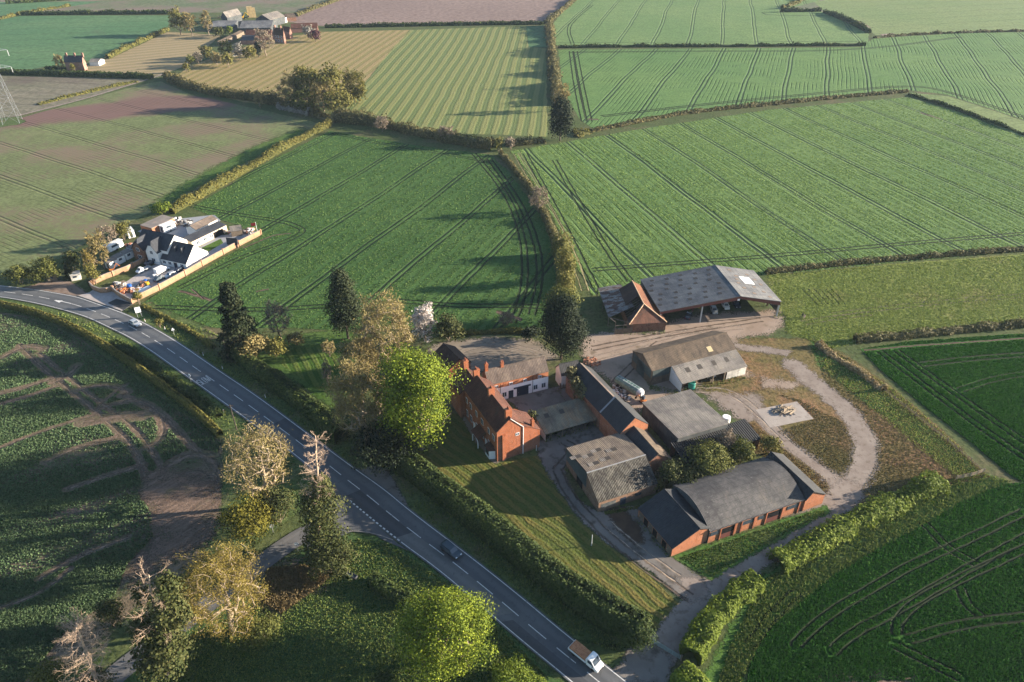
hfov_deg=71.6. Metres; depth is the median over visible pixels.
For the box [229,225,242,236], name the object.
summer house
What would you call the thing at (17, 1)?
field hedge
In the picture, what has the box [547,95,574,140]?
holly tree
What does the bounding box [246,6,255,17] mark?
straw stack
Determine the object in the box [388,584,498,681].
chestnut tree
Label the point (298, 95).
willow tree
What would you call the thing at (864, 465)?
farm track
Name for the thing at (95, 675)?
dead pine
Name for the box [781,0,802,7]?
field hedge
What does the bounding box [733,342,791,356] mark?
bare ground
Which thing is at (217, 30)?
farm tree
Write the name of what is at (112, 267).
mini digger
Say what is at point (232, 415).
telegraph pole
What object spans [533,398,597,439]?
cart shed
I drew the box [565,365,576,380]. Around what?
ivy shrub
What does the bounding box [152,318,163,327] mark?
hedgerow tree
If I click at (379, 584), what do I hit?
field hedge
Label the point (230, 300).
fir tree
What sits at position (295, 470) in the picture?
verge
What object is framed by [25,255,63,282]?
hedgerow tree
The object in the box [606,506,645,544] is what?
muddy strip
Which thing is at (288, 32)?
brick annexe
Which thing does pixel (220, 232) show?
door
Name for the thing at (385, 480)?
gateway
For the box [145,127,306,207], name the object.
green field edge
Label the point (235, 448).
oak tree
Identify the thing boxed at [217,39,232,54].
orchard tree
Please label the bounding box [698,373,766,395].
rough grass
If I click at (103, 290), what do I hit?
garden wall
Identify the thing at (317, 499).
dead pine
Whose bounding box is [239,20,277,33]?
blue shed
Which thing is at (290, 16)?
brown shed
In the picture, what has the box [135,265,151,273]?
pickup truck
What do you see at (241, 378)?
verge grass tufts
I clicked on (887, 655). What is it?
wheat crop
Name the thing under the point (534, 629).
road
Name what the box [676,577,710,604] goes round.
farm track
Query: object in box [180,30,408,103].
field
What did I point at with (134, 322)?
estate car
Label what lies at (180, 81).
field hedge
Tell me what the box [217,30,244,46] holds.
long low shed
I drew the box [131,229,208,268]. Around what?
white cottage
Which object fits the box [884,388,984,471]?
post fence
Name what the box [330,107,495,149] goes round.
field hedge
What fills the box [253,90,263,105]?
hedgerow tree
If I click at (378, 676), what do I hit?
elder shrub
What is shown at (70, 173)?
field
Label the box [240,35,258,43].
barn
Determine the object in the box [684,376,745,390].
wall weeds
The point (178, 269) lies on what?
hatchback
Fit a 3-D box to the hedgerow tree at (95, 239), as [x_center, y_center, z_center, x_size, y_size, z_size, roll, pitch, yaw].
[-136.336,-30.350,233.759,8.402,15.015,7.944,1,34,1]
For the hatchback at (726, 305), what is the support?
on the ground at (594, 315)
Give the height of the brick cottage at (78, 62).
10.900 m
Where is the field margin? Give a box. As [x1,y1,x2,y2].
[705,474,1011,681]
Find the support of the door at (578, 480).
in the grain shed at (611, 471)
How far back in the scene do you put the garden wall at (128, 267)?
234.38 m
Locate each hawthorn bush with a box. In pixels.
[493,136,504,150]
[505,136,516,149]
[553,268,574,290]
[554,246,578,274]
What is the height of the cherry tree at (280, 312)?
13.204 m
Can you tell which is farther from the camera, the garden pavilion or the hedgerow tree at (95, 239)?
the garden pavilion
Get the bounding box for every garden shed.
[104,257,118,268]
[110,253,125,263]
[120,248,133,259]
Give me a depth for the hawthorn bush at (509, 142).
334.72 m
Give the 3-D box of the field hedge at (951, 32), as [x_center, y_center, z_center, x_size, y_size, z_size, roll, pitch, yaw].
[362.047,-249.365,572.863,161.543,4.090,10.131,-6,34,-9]
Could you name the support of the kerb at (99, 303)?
on the ground at (594, 315)
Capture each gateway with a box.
[357,465,408,506]
[614,642,672,681]
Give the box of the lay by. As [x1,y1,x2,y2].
[24,280,87,295]
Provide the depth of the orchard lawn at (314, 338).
196.42 m
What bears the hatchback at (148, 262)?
on the ground at (594, 315)
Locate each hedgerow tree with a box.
[0,263,32,284]
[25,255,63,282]
[61,249,80,269]
[63,262,76,280]
[78,249,97,270]
[83,228,109,268]
[84,262,100,283]
[92,224,118,241]
[112,220,131,239]
[131,289,142,304]
[149,201,172,214]
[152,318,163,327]
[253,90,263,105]
[373,115,388,131]
[437,125,455,138]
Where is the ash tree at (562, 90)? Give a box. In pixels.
[551,82,570,102]
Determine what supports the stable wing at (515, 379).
on the ground at (594, 315)
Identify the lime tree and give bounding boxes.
[320,356,391,440]
[333,332,381,377]
[349,283,422,372]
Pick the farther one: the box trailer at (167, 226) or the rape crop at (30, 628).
the box trailer at (167, 226)
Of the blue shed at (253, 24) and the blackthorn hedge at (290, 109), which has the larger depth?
the blue shed at (253, 24)
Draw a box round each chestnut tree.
[368,340,470,452]
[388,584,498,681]
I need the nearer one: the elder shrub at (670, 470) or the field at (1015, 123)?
the elder shrub at (670, 470)
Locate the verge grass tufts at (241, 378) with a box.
[149,313,353,457]
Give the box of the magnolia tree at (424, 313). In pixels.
[407,301,437,342]
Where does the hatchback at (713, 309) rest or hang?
on the ground at (594, 315)
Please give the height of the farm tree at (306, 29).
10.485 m
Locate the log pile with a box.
[772,404,795,415]
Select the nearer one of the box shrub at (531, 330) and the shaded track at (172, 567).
the shaded track at (172, 567)
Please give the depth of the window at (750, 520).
142.79 m
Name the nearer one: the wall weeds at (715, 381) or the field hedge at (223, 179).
the wall weeds at (715, 381)
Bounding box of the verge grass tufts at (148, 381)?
[1,300,292,483]
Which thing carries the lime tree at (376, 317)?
on the ground at (594, 315)
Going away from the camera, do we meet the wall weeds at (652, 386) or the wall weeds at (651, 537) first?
the wall weeds at (651, 537)
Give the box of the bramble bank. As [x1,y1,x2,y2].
[110,338,224,419]
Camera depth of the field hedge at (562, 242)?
241.06 m
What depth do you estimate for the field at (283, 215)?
257.26 m
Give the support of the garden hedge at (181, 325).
on the verge at (149, 319)
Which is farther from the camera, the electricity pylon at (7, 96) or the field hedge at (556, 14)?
the field hedge at (556, 14)
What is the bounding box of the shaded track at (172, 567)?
[25,549,203,681]
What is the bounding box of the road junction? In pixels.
[306,488,408,550]
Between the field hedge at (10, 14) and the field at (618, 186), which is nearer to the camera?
the field at (618, 186)
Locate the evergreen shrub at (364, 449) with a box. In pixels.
[346,411,419,476]
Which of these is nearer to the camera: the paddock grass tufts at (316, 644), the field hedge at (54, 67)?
the paddock grass tufts at (316, 644)
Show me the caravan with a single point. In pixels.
(115, 244)
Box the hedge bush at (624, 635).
[612,613,658,653]
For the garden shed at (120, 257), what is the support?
on the ground at (594, 315)
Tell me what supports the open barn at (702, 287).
on the ground at (594, 315)
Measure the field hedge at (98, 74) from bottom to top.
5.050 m
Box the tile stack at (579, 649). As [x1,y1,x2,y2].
[569,640,590,660]
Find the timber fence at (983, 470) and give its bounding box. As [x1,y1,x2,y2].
[956,468,985,478]
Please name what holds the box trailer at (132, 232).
on the ground at (594, 315)
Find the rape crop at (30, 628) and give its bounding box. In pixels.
[0,315,219,681]
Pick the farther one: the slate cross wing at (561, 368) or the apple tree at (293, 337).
the apple tree at (293, 337)
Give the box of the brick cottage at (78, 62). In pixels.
[63,53,87,70]
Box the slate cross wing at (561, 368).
[555,360,578,387]
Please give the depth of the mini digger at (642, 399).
177.98 m
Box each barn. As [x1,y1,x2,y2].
[221,8,241,19]
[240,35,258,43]
[245,29,273,40]
[565,362,647,435]
[597,280,666,334]
[631,330,746,391]
[640,265,781,322]
[673,457,804,542]
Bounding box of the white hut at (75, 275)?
[69,270,81,280]
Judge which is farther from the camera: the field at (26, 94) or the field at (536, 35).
the field at (536, 35)
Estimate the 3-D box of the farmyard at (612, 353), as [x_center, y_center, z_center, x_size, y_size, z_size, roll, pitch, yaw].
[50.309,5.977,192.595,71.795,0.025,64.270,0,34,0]
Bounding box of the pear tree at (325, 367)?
[321,358,331,384]
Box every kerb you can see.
[77,295,121,310]
[346,531,392,539]
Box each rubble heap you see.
[583,356,600,366]
[612,384,625,392]
[617,393,630,401]
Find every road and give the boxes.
[0,285,627,681]
[106,512,354,681]
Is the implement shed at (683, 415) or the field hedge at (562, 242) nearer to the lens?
the implement shed at (683, 415)
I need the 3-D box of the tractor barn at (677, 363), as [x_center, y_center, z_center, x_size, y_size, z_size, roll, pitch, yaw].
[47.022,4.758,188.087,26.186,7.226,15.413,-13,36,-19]
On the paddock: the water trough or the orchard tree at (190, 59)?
the water trough
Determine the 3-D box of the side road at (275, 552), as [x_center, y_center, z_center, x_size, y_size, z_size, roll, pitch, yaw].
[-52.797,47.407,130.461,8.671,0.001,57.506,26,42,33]
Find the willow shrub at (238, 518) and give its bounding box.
[214,490,292,552]
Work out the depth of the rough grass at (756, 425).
161.26 m
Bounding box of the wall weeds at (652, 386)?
[649,385,677,393]
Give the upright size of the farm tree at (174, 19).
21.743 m
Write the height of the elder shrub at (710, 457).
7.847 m
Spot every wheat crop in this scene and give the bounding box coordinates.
[747,481,1023,681]
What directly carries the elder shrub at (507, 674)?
on the ground at (594, 315)
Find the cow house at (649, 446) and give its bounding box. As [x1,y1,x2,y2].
[622,426,671,474]
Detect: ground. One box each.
[0,13,1023,681]
[248,557,336,620]
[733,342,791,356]
[758,375,802,391]
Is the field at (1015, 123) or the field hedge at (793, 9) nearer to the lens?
the field at (1015, 123)
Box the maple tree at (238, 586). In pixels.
[175,536,273,642]
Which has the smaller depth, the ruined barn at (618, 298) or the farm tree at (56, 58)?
the ruined barn at (618, 298)
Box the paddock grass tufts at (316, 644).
[164,538,549,681]
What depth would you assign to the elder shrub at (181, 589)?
121.12 m
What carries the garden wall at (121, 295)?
on the ground at (594, 315)
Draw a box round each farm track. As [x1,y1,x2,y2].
[613,479,865,681]
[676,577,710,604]
[745,403,841,488]
[781,357,882,517]
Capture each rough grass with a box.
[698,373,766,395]
[733,337,989,510]
[749,419,830,493]
[809,340,976,475]
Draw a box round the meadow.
[764,254,1023,348]
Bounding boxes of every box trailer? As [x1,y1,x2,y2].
[126,226,135,237]
[158,220,176,232]
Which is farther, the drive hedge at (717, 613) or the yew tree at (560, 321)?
the yew tree at (560, 321)
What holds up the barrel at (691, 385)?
on the ground at (594, 315)
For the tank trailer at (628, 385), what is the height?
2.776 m
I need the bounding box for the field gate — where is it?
[649,637,682,660]
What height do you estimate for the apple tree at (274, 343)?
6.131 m
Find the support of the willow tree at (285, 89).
on the ground at (594, 315)
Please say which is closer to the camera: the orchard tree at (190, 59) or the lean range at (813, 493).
the lean range at (813, 493)
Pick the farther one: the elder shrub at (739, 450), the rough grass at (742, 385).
the rough grass at (742, 385)
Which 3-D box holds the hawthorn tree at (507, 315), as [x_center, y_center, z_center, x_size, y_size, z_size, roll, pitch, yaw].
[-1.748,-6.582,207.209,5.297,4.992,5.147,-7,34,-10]
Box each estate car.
[128,318,141,326]
[164,270,176,278]
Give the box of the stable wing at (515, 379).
[481,356,548,398]
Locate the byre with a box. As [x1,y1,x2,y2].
[638,489,710,555]
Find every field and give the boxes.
[0,0,822,12]
[0,1,99,15]
[0,15,168,69]
[0,76,141,117]
[0,81,316,275]
[0,312,224,680]
[87,32,218,74]
[144,131,555,331]
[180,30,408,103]
[290,0,568,25]
[347,26,547,136]
[511,97,1023,294]
[526,25,547,46]
[553,0,868,44]
[558,32,1023,127]
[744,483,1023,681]
[815,0,1023,34]
[861,334,1023,478]
[912,93,1023,137]
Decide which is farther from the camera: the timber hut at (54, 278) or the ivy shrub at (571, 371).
the timber hut at (54, 278)
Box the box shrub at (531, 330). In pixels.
[521,325,539,342]
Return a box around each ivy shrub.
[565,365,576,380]
[568,376,582,398]
[573,383,586,400]
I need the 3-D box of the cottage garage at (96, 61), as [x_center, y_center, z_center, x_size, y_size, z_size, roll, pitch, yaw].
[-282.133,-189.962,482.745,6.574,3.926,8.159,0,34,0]
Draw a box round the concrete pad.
[756,402,812,427]
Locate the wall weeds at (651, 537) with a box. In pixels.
[633,515,669,556]
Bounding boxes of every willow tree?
[274,68,299,99]
[286,85,319,110]
[290,64,318,99]
[308,61,346,98]
[308,81,335,110]
[320,89,357,113]
[341,67,368,102]
[348,79,367,103]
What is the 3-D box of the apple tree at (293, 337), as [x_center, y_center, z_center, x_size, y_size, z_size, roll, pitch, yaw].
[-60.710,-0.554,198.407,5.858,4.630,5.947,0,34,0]
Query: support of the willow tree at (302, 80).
on the ground at (594, 315)
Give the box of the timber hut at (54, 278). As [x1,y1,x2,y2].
[46,273,57,281]
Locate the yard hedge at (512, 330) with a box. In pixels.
[441,326,535,335]
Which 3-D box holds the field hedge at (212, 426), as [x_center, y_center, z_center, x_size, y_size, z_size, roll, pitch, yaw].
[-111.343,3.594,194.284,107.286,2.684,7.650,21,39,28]
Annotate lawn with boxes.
[202,239,222,251]
[253,329,358,408]
[411,410,677,629]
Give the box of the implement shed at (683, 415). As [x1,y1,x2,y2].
[642,389,729,455]
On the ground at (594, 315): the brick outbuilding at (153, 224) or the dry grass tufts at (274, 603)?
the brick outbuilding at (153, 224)
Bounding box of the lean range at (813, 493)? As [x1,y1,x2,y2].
[765,451,825,510]
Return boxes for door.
[213,228,223,238]
[517,386,528,395]
[576,476,581,488]
[620,497,625,504]
[636,359,643,376]
[721,525,734,533]
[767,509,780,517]
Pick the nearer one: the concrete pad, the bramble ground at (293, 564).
the bramble ground at (293, 564)
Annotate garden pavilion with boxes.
[226,237,238,247]
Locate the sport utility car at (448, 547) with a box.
[440,539,461,559]
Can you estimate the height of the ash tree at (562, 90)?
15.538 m
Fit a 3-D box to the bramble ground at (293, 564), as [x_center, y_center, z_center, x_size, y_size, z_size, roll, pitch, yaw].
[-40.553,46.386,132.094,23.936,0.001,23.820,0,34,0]
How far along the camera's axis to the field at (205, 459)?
163.26 m
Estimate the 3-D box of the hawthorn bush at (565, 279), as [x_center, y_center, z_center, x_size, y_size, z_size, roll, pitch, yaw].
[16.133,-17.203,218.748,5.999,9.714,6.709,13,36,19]
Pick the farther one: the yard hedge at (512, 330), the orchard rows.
the yard hedge at (512, 330)
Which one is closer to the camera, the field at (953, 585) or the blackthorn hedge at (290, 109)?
the field at (953, 585)
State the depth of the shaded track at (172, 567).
126.85 m
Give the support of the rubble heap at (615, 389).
on the farmyard at (612, 353)
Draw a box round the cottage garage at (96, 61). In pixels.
[89,58,104,65]
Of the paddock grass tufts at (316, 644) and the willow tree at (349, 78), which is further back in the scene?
the willow tree at (349, 78)
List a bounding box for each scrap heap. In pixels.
[112,280,125,288]
[116,286,129,293]
[129,287,141,292]
[136,281,146,287]
[175,219,192,226]
[242,227,254,234]
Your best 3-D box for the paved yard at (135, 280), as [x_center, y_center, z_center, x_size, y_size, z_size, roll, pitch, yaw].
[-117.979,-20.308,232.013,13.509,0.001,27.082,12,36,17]
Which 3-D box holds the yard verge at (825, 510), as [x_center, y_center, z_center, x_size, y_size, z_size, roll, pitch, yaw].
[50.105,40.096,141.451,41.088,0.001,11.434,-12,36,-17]
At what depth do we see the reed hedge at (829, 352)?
189.86 m
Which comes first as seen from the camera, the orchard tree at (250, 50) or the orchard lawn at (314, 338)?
the orchard lawn at (314, 338)
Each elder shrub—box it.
[24,656,67,681]
[89,595,125,628]
[173,576,192,621]
[240,613,282,650]
[251,481,298,535]
[306,537,361,583]
[367,669,402,681]
[490,652,535,681]
[653,478,666,491]
[655,457,683,486]
[672,461,706,483]
[676,436,736,475]
[715,428,736,452]
[724,432,756,463]
[759,434,783,454]
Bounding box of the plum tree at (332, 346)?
[320,339,335,356]
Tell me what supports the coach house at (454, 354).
on the ground at (594, 315)
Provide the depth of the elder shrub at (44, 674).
112.43 m
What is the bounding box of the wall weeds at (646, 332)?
[613,330,664,334]
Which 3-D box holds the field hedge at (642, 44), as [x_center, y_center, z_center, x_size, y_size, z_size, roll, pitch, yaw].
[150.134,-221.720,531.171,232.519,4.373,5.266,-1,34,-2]
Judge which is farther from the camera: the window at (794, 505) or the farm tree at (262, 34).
the farm tree at (262, 34)
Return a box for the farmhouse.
[449,357,540,461]
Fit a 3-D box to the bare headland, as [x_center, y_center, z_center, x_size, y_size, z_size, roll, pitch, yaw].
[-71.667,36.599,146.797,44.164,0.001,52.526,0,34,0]
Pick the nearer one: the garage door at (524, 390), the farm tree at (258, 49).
the garage door at (524, 390)
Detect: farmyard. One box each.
[579,308,790,441]
[687,381,829,485]
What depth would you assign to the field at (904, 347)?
187.24 m
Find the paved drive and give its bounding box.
[79,290,133,310]
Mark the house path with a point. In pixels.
(481, 443)
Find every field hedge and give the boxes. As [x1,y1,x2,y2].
[0,3,70,19]
[0,68,153,78]
[0,300,223,437]
[5,0,63,3]
[20,9,169,15]
[37,80,137,104]
[44,65,66,69]
[103,27,169,58]
[161,70,330,120]
[166,118,331,213]
[294,0,338,16]
[324,20,544,27]
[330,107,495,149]
[366,570,412,608]
[491,662,548,681]
[498,148,558,256]
[505,134,545,146]
[543,0,575,23]
[543,13,562,101]
[549,224,575,296]
[558,41,865,47]
[571,127,592,137]
[591,88,908,131]
[764,246,1023,274]
[780,6,821,11]
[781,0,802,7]
[823,8,872,32]
[852,317,1023,342]
[873,28,1023,37]
[908,93,1023,135]
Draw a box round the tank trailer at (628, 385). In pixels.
[615,375,644,397]
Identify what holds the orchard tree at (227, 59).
on the ground at (594, 315)
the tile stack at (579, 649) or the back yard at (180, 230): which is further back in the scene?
the back yard at (180, 230)
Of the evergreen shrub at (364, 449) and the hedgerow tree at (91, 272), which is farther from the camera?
the hedgerow tree at (91, 272)
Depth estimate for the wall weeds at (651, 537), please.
142.67 m
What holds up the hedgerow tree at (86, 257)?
on the ground at (594, 315)
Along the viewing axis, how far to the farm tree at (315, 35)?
542.93 m
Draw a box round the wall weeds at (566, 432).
[544,424,594,441]
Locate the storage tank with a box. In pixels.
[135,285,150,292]
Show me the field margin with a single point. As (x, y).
(718, 663)
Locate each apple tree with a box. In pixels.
[228,332,269,358]
[264,336,288,357]
[284,331,304,344]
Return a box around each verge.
[0,297,314,543]
[131,302,400,493]
[386,464,627,648]
[671,505,830,580]
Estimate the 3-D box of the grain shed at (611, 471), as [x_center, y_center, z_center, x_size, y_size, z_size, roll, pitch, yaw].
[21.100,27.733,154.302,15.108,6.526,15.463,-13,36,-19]
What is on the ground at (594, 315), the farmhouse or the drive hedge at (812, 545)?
the farmhouse
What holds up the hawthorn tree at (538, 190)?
on the ground at (594, 315)
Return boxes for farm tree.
[51,54,64,68]
[168,5,186,34]
[180,12,197,35]
[182,62,190,71]
[199,10,212,34]
[210,26,225,37]
[226,25,232,33]
[251,27,274,55]
[254,41,261,56]
[302,24,314,37]
[307,30,320,41]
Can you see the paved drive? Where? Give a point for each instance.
(102, 298)
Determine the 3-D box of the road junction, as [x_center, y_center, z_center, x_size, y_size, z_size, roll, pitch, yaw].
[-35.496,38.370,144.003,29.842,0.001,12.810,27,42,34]
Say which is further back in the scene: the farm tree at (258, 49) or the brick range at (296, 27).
the brick range at (296, 27)
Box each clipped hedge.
[223,337,348,444]
[380,439,650,648]
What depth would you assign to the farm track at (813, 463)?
162.76 m
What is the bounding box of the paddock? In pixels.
[123,532,562,681]
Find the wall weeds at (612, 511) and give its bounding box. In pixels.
[604,505,638,514]
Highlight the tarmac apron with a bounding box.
[108,299,131,309]
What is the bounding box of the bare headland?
[121,460,221,588]
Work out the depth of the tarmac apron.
218.89 m
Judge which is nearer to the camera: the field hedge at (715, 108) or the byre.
the byre
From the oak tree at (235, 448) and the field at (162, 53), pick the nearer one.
the oak tree at (235, 448)
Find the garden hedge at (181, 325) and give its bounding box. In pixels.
[139,303,215,348]
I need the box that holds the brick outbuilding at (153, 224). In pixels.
[140,215,174,231]
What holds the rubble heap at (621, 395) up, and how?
on the farmyard at (612, 353)
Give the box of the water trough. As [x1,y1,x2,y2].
[346,572,357,579]
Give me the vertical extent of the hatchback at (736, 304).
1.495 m
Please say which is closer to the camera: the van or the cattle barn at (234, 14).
the van
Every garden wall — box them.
[87,257,144,285]
[88,281,112,292]
[111,286,136,303]
[137,229,261,300]
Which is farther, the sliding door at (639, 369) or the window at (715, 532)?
the sliding door at (639, 369)
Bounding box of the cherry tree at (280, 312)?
[259,300,292,338]
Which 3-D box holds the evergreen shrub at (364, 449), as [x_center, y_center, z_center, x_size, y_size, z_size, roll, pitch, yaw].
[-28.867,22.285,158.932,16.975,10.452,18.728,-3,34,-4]
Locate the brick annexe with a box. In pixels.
[283,26,292,38]
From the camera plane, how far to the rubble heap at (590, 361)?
192.62 m
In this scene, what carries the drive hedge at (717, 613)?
on the field margin
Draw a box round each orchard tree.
[185,55,195,63]
[192,51,201,64]
[197,46,213,60]
[207,50,221,65]
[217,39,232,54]
[221,51,233,66]
[232,41,243,59]
[241,45,255,60]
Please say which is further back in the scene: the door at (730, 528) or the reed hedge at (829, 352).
the reed hedge at (829, 352)
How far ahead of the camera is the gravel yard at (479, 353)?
197.56 m
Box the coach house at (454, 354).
[433,343,470,380]
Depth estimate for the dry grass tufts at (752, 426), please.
159.20 m
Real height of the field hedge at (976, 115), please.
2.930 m
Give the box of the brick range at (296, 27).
[291,23,317,32]
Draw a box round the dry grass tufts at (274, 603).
[258,564,330,613]
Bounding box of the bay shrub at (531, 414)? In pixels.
[528,409,537,422]
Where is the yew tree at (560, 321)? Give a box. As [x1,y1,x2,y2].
[535,290,594,361]
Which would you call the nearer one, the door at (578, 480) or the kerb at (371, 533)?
the kerb at (371, 533)
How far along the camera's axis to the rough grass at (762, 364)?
174.57 m
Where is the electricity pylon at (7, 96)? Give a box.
[0,49,22,124]
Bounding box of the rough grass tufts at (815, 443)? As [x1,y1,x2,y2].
[769,391,855,474]
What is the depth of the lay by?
227.24 m
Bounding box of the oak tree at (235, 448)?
[218,415,292,501]
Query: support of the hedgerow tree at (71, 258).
on the ground at (594, 315)
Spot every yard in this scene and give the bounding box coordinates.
[118,264,182,297]
[138,215,220,237]
[427,335,559,372]
[537,421,705,601]
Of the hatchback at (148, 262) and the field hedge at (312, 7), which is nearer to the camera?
the hatchback at (148, 262)
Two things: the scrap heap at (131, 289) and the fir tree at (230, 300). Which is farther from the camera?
the scrap heap at (131, 289)
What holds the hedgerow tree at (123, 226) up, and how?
on the ground at (594, 315)
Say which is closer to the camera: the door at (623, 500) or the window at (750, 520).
the window at (750, 520)
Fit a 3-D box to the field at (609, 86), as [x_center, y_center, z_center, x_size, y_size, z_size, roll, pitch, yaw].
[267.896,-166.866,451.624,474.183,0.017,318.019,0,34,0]
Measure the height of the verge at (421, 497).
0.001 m
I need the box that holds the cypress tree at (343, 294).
[321,265,364,338]
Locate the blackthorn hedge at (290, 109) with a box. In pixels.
[276,102,310,115]
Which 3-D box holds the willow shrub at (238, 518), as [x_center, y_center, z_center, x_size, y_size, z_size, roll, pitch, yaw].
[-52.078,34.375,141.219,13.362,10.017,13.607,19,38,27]
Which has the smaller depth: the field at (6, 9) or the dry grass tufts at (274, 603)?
the dry grass tufts at (274, 603)
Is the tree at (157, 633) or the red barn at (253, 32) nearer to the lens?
the tree at (157, 633)
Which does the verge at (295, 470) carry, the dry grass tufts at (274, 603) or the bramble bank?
the bramble bank
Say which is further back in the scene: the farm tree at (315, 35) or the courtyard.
the farm tree at (315, 35)
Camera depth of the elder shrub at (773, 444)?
160.83 m
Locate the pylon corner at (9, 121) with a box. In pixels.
[0,116,24,126]
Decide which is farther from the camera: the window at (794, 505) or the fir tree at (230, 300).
the fir tree at (230, 300)
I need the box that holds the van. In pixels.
[153,265,169,273]
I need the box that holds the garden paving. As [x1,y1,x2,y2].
[199,232,253,255]
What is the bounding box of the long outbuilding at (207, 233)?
[183,221,227,246]
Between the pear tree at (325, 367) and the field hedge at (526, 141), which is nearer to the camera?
the pear tree at (325, 367)
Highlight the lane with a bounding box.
[9,74,161,117]
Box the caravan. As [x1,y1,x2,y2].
[102,238,124,251]
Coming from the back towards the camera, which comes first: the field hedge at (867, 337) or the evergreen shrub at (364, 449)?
the field hedge at (867, 337)
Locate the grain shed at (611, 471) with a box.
[566,432,657,511]
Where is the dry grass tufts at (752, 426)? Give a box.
[751,423,830,494]
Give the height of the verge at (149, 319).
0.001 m
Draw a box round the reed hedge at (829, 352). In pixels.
[814,339,887,391]
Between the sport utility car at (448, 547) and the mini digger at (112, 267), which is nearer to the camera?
the sport utility car at (448, 547)
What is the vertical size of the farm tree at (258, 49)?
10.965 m
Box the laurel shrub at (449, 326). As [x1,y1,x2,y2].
[432,312,465,341]
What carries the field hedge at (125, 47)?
on the ground at (594, 315)
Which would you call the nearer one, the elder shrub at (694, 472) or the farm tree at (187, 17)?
the elder shrub at (694, 472)
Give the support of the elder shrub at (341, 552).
on the ground at (594, 315)
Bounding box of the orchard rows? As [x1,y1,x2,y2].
[282,343,337,392]
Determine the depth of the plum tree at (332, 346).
193.04 m
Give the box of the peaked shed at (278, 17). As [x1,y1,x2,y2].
[256,11,285,24]
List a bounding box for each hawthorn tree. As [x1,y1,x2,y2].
[497,310,514,325]
[528,186,549,212]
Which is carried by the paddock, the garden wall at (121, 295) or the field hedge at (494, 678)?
the field hedge at (494, 678)
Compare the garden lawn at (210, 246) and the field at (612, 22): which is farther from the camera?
the field at (612, 22)
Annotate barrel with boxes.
[688,381,695,389]
[722,414,730,422]
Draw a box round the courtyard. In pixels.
[506,386,571,412]
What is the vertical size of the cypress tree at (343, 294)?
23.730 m
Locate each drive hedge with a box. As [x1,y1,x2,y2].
[670,659,710,681]
[679,568,765,665]
[765,470,954,576]
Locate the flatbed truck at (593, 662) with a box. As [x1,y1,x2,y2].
[568,640,603,672]
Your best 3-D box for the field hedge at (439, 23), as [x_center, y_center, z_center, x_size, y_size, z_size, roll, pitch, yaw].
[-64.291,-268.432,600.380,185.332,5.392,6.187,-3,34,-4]
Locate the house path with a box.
[463,417,498,463]
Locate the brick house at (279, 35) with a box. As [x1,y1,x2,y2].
[273,25,285,43]
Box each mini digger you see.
[109,263,120,270]
[635,395,646,403]
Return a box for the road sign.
[134,307,141,315]
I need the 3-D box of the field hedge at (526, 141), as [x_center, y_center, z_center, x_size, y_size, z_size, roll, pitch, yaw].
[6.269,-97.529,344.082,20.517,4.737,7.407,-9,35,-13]
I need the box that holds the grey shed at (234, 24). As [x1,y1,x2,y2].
[209,20,241,30]
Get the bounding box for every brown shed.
[185,215,217,233]
[284,13,295,21]
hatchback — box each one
[144,260,154,265]
[153,275,165,281]
[174,267,183,273]
[684,312,691,319]
[710,305,717,313]
[721,302,729,309]
[732,301,740,307]
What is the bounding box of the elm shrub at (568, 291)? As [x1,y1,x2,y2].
[539,283,582,317]
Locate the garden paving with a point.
(224, 244)
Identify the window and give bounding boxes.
[484,441,494,458]
[710,530,718,536]
[742,518,753,525]
[786,503,798,510]
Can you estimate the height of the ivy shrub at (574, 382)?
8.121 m
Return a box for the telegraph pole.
[227,404,236,429]
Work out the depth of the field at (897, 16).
647.41 m
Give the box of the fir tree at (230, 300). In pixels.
[214,281,264,365]
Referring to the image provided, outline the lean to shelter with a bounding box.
[670,419,761,463]
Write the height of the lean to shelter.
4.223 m
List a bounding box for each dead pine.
[52,609,118,681]
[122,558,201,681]
[292,431,354,570]

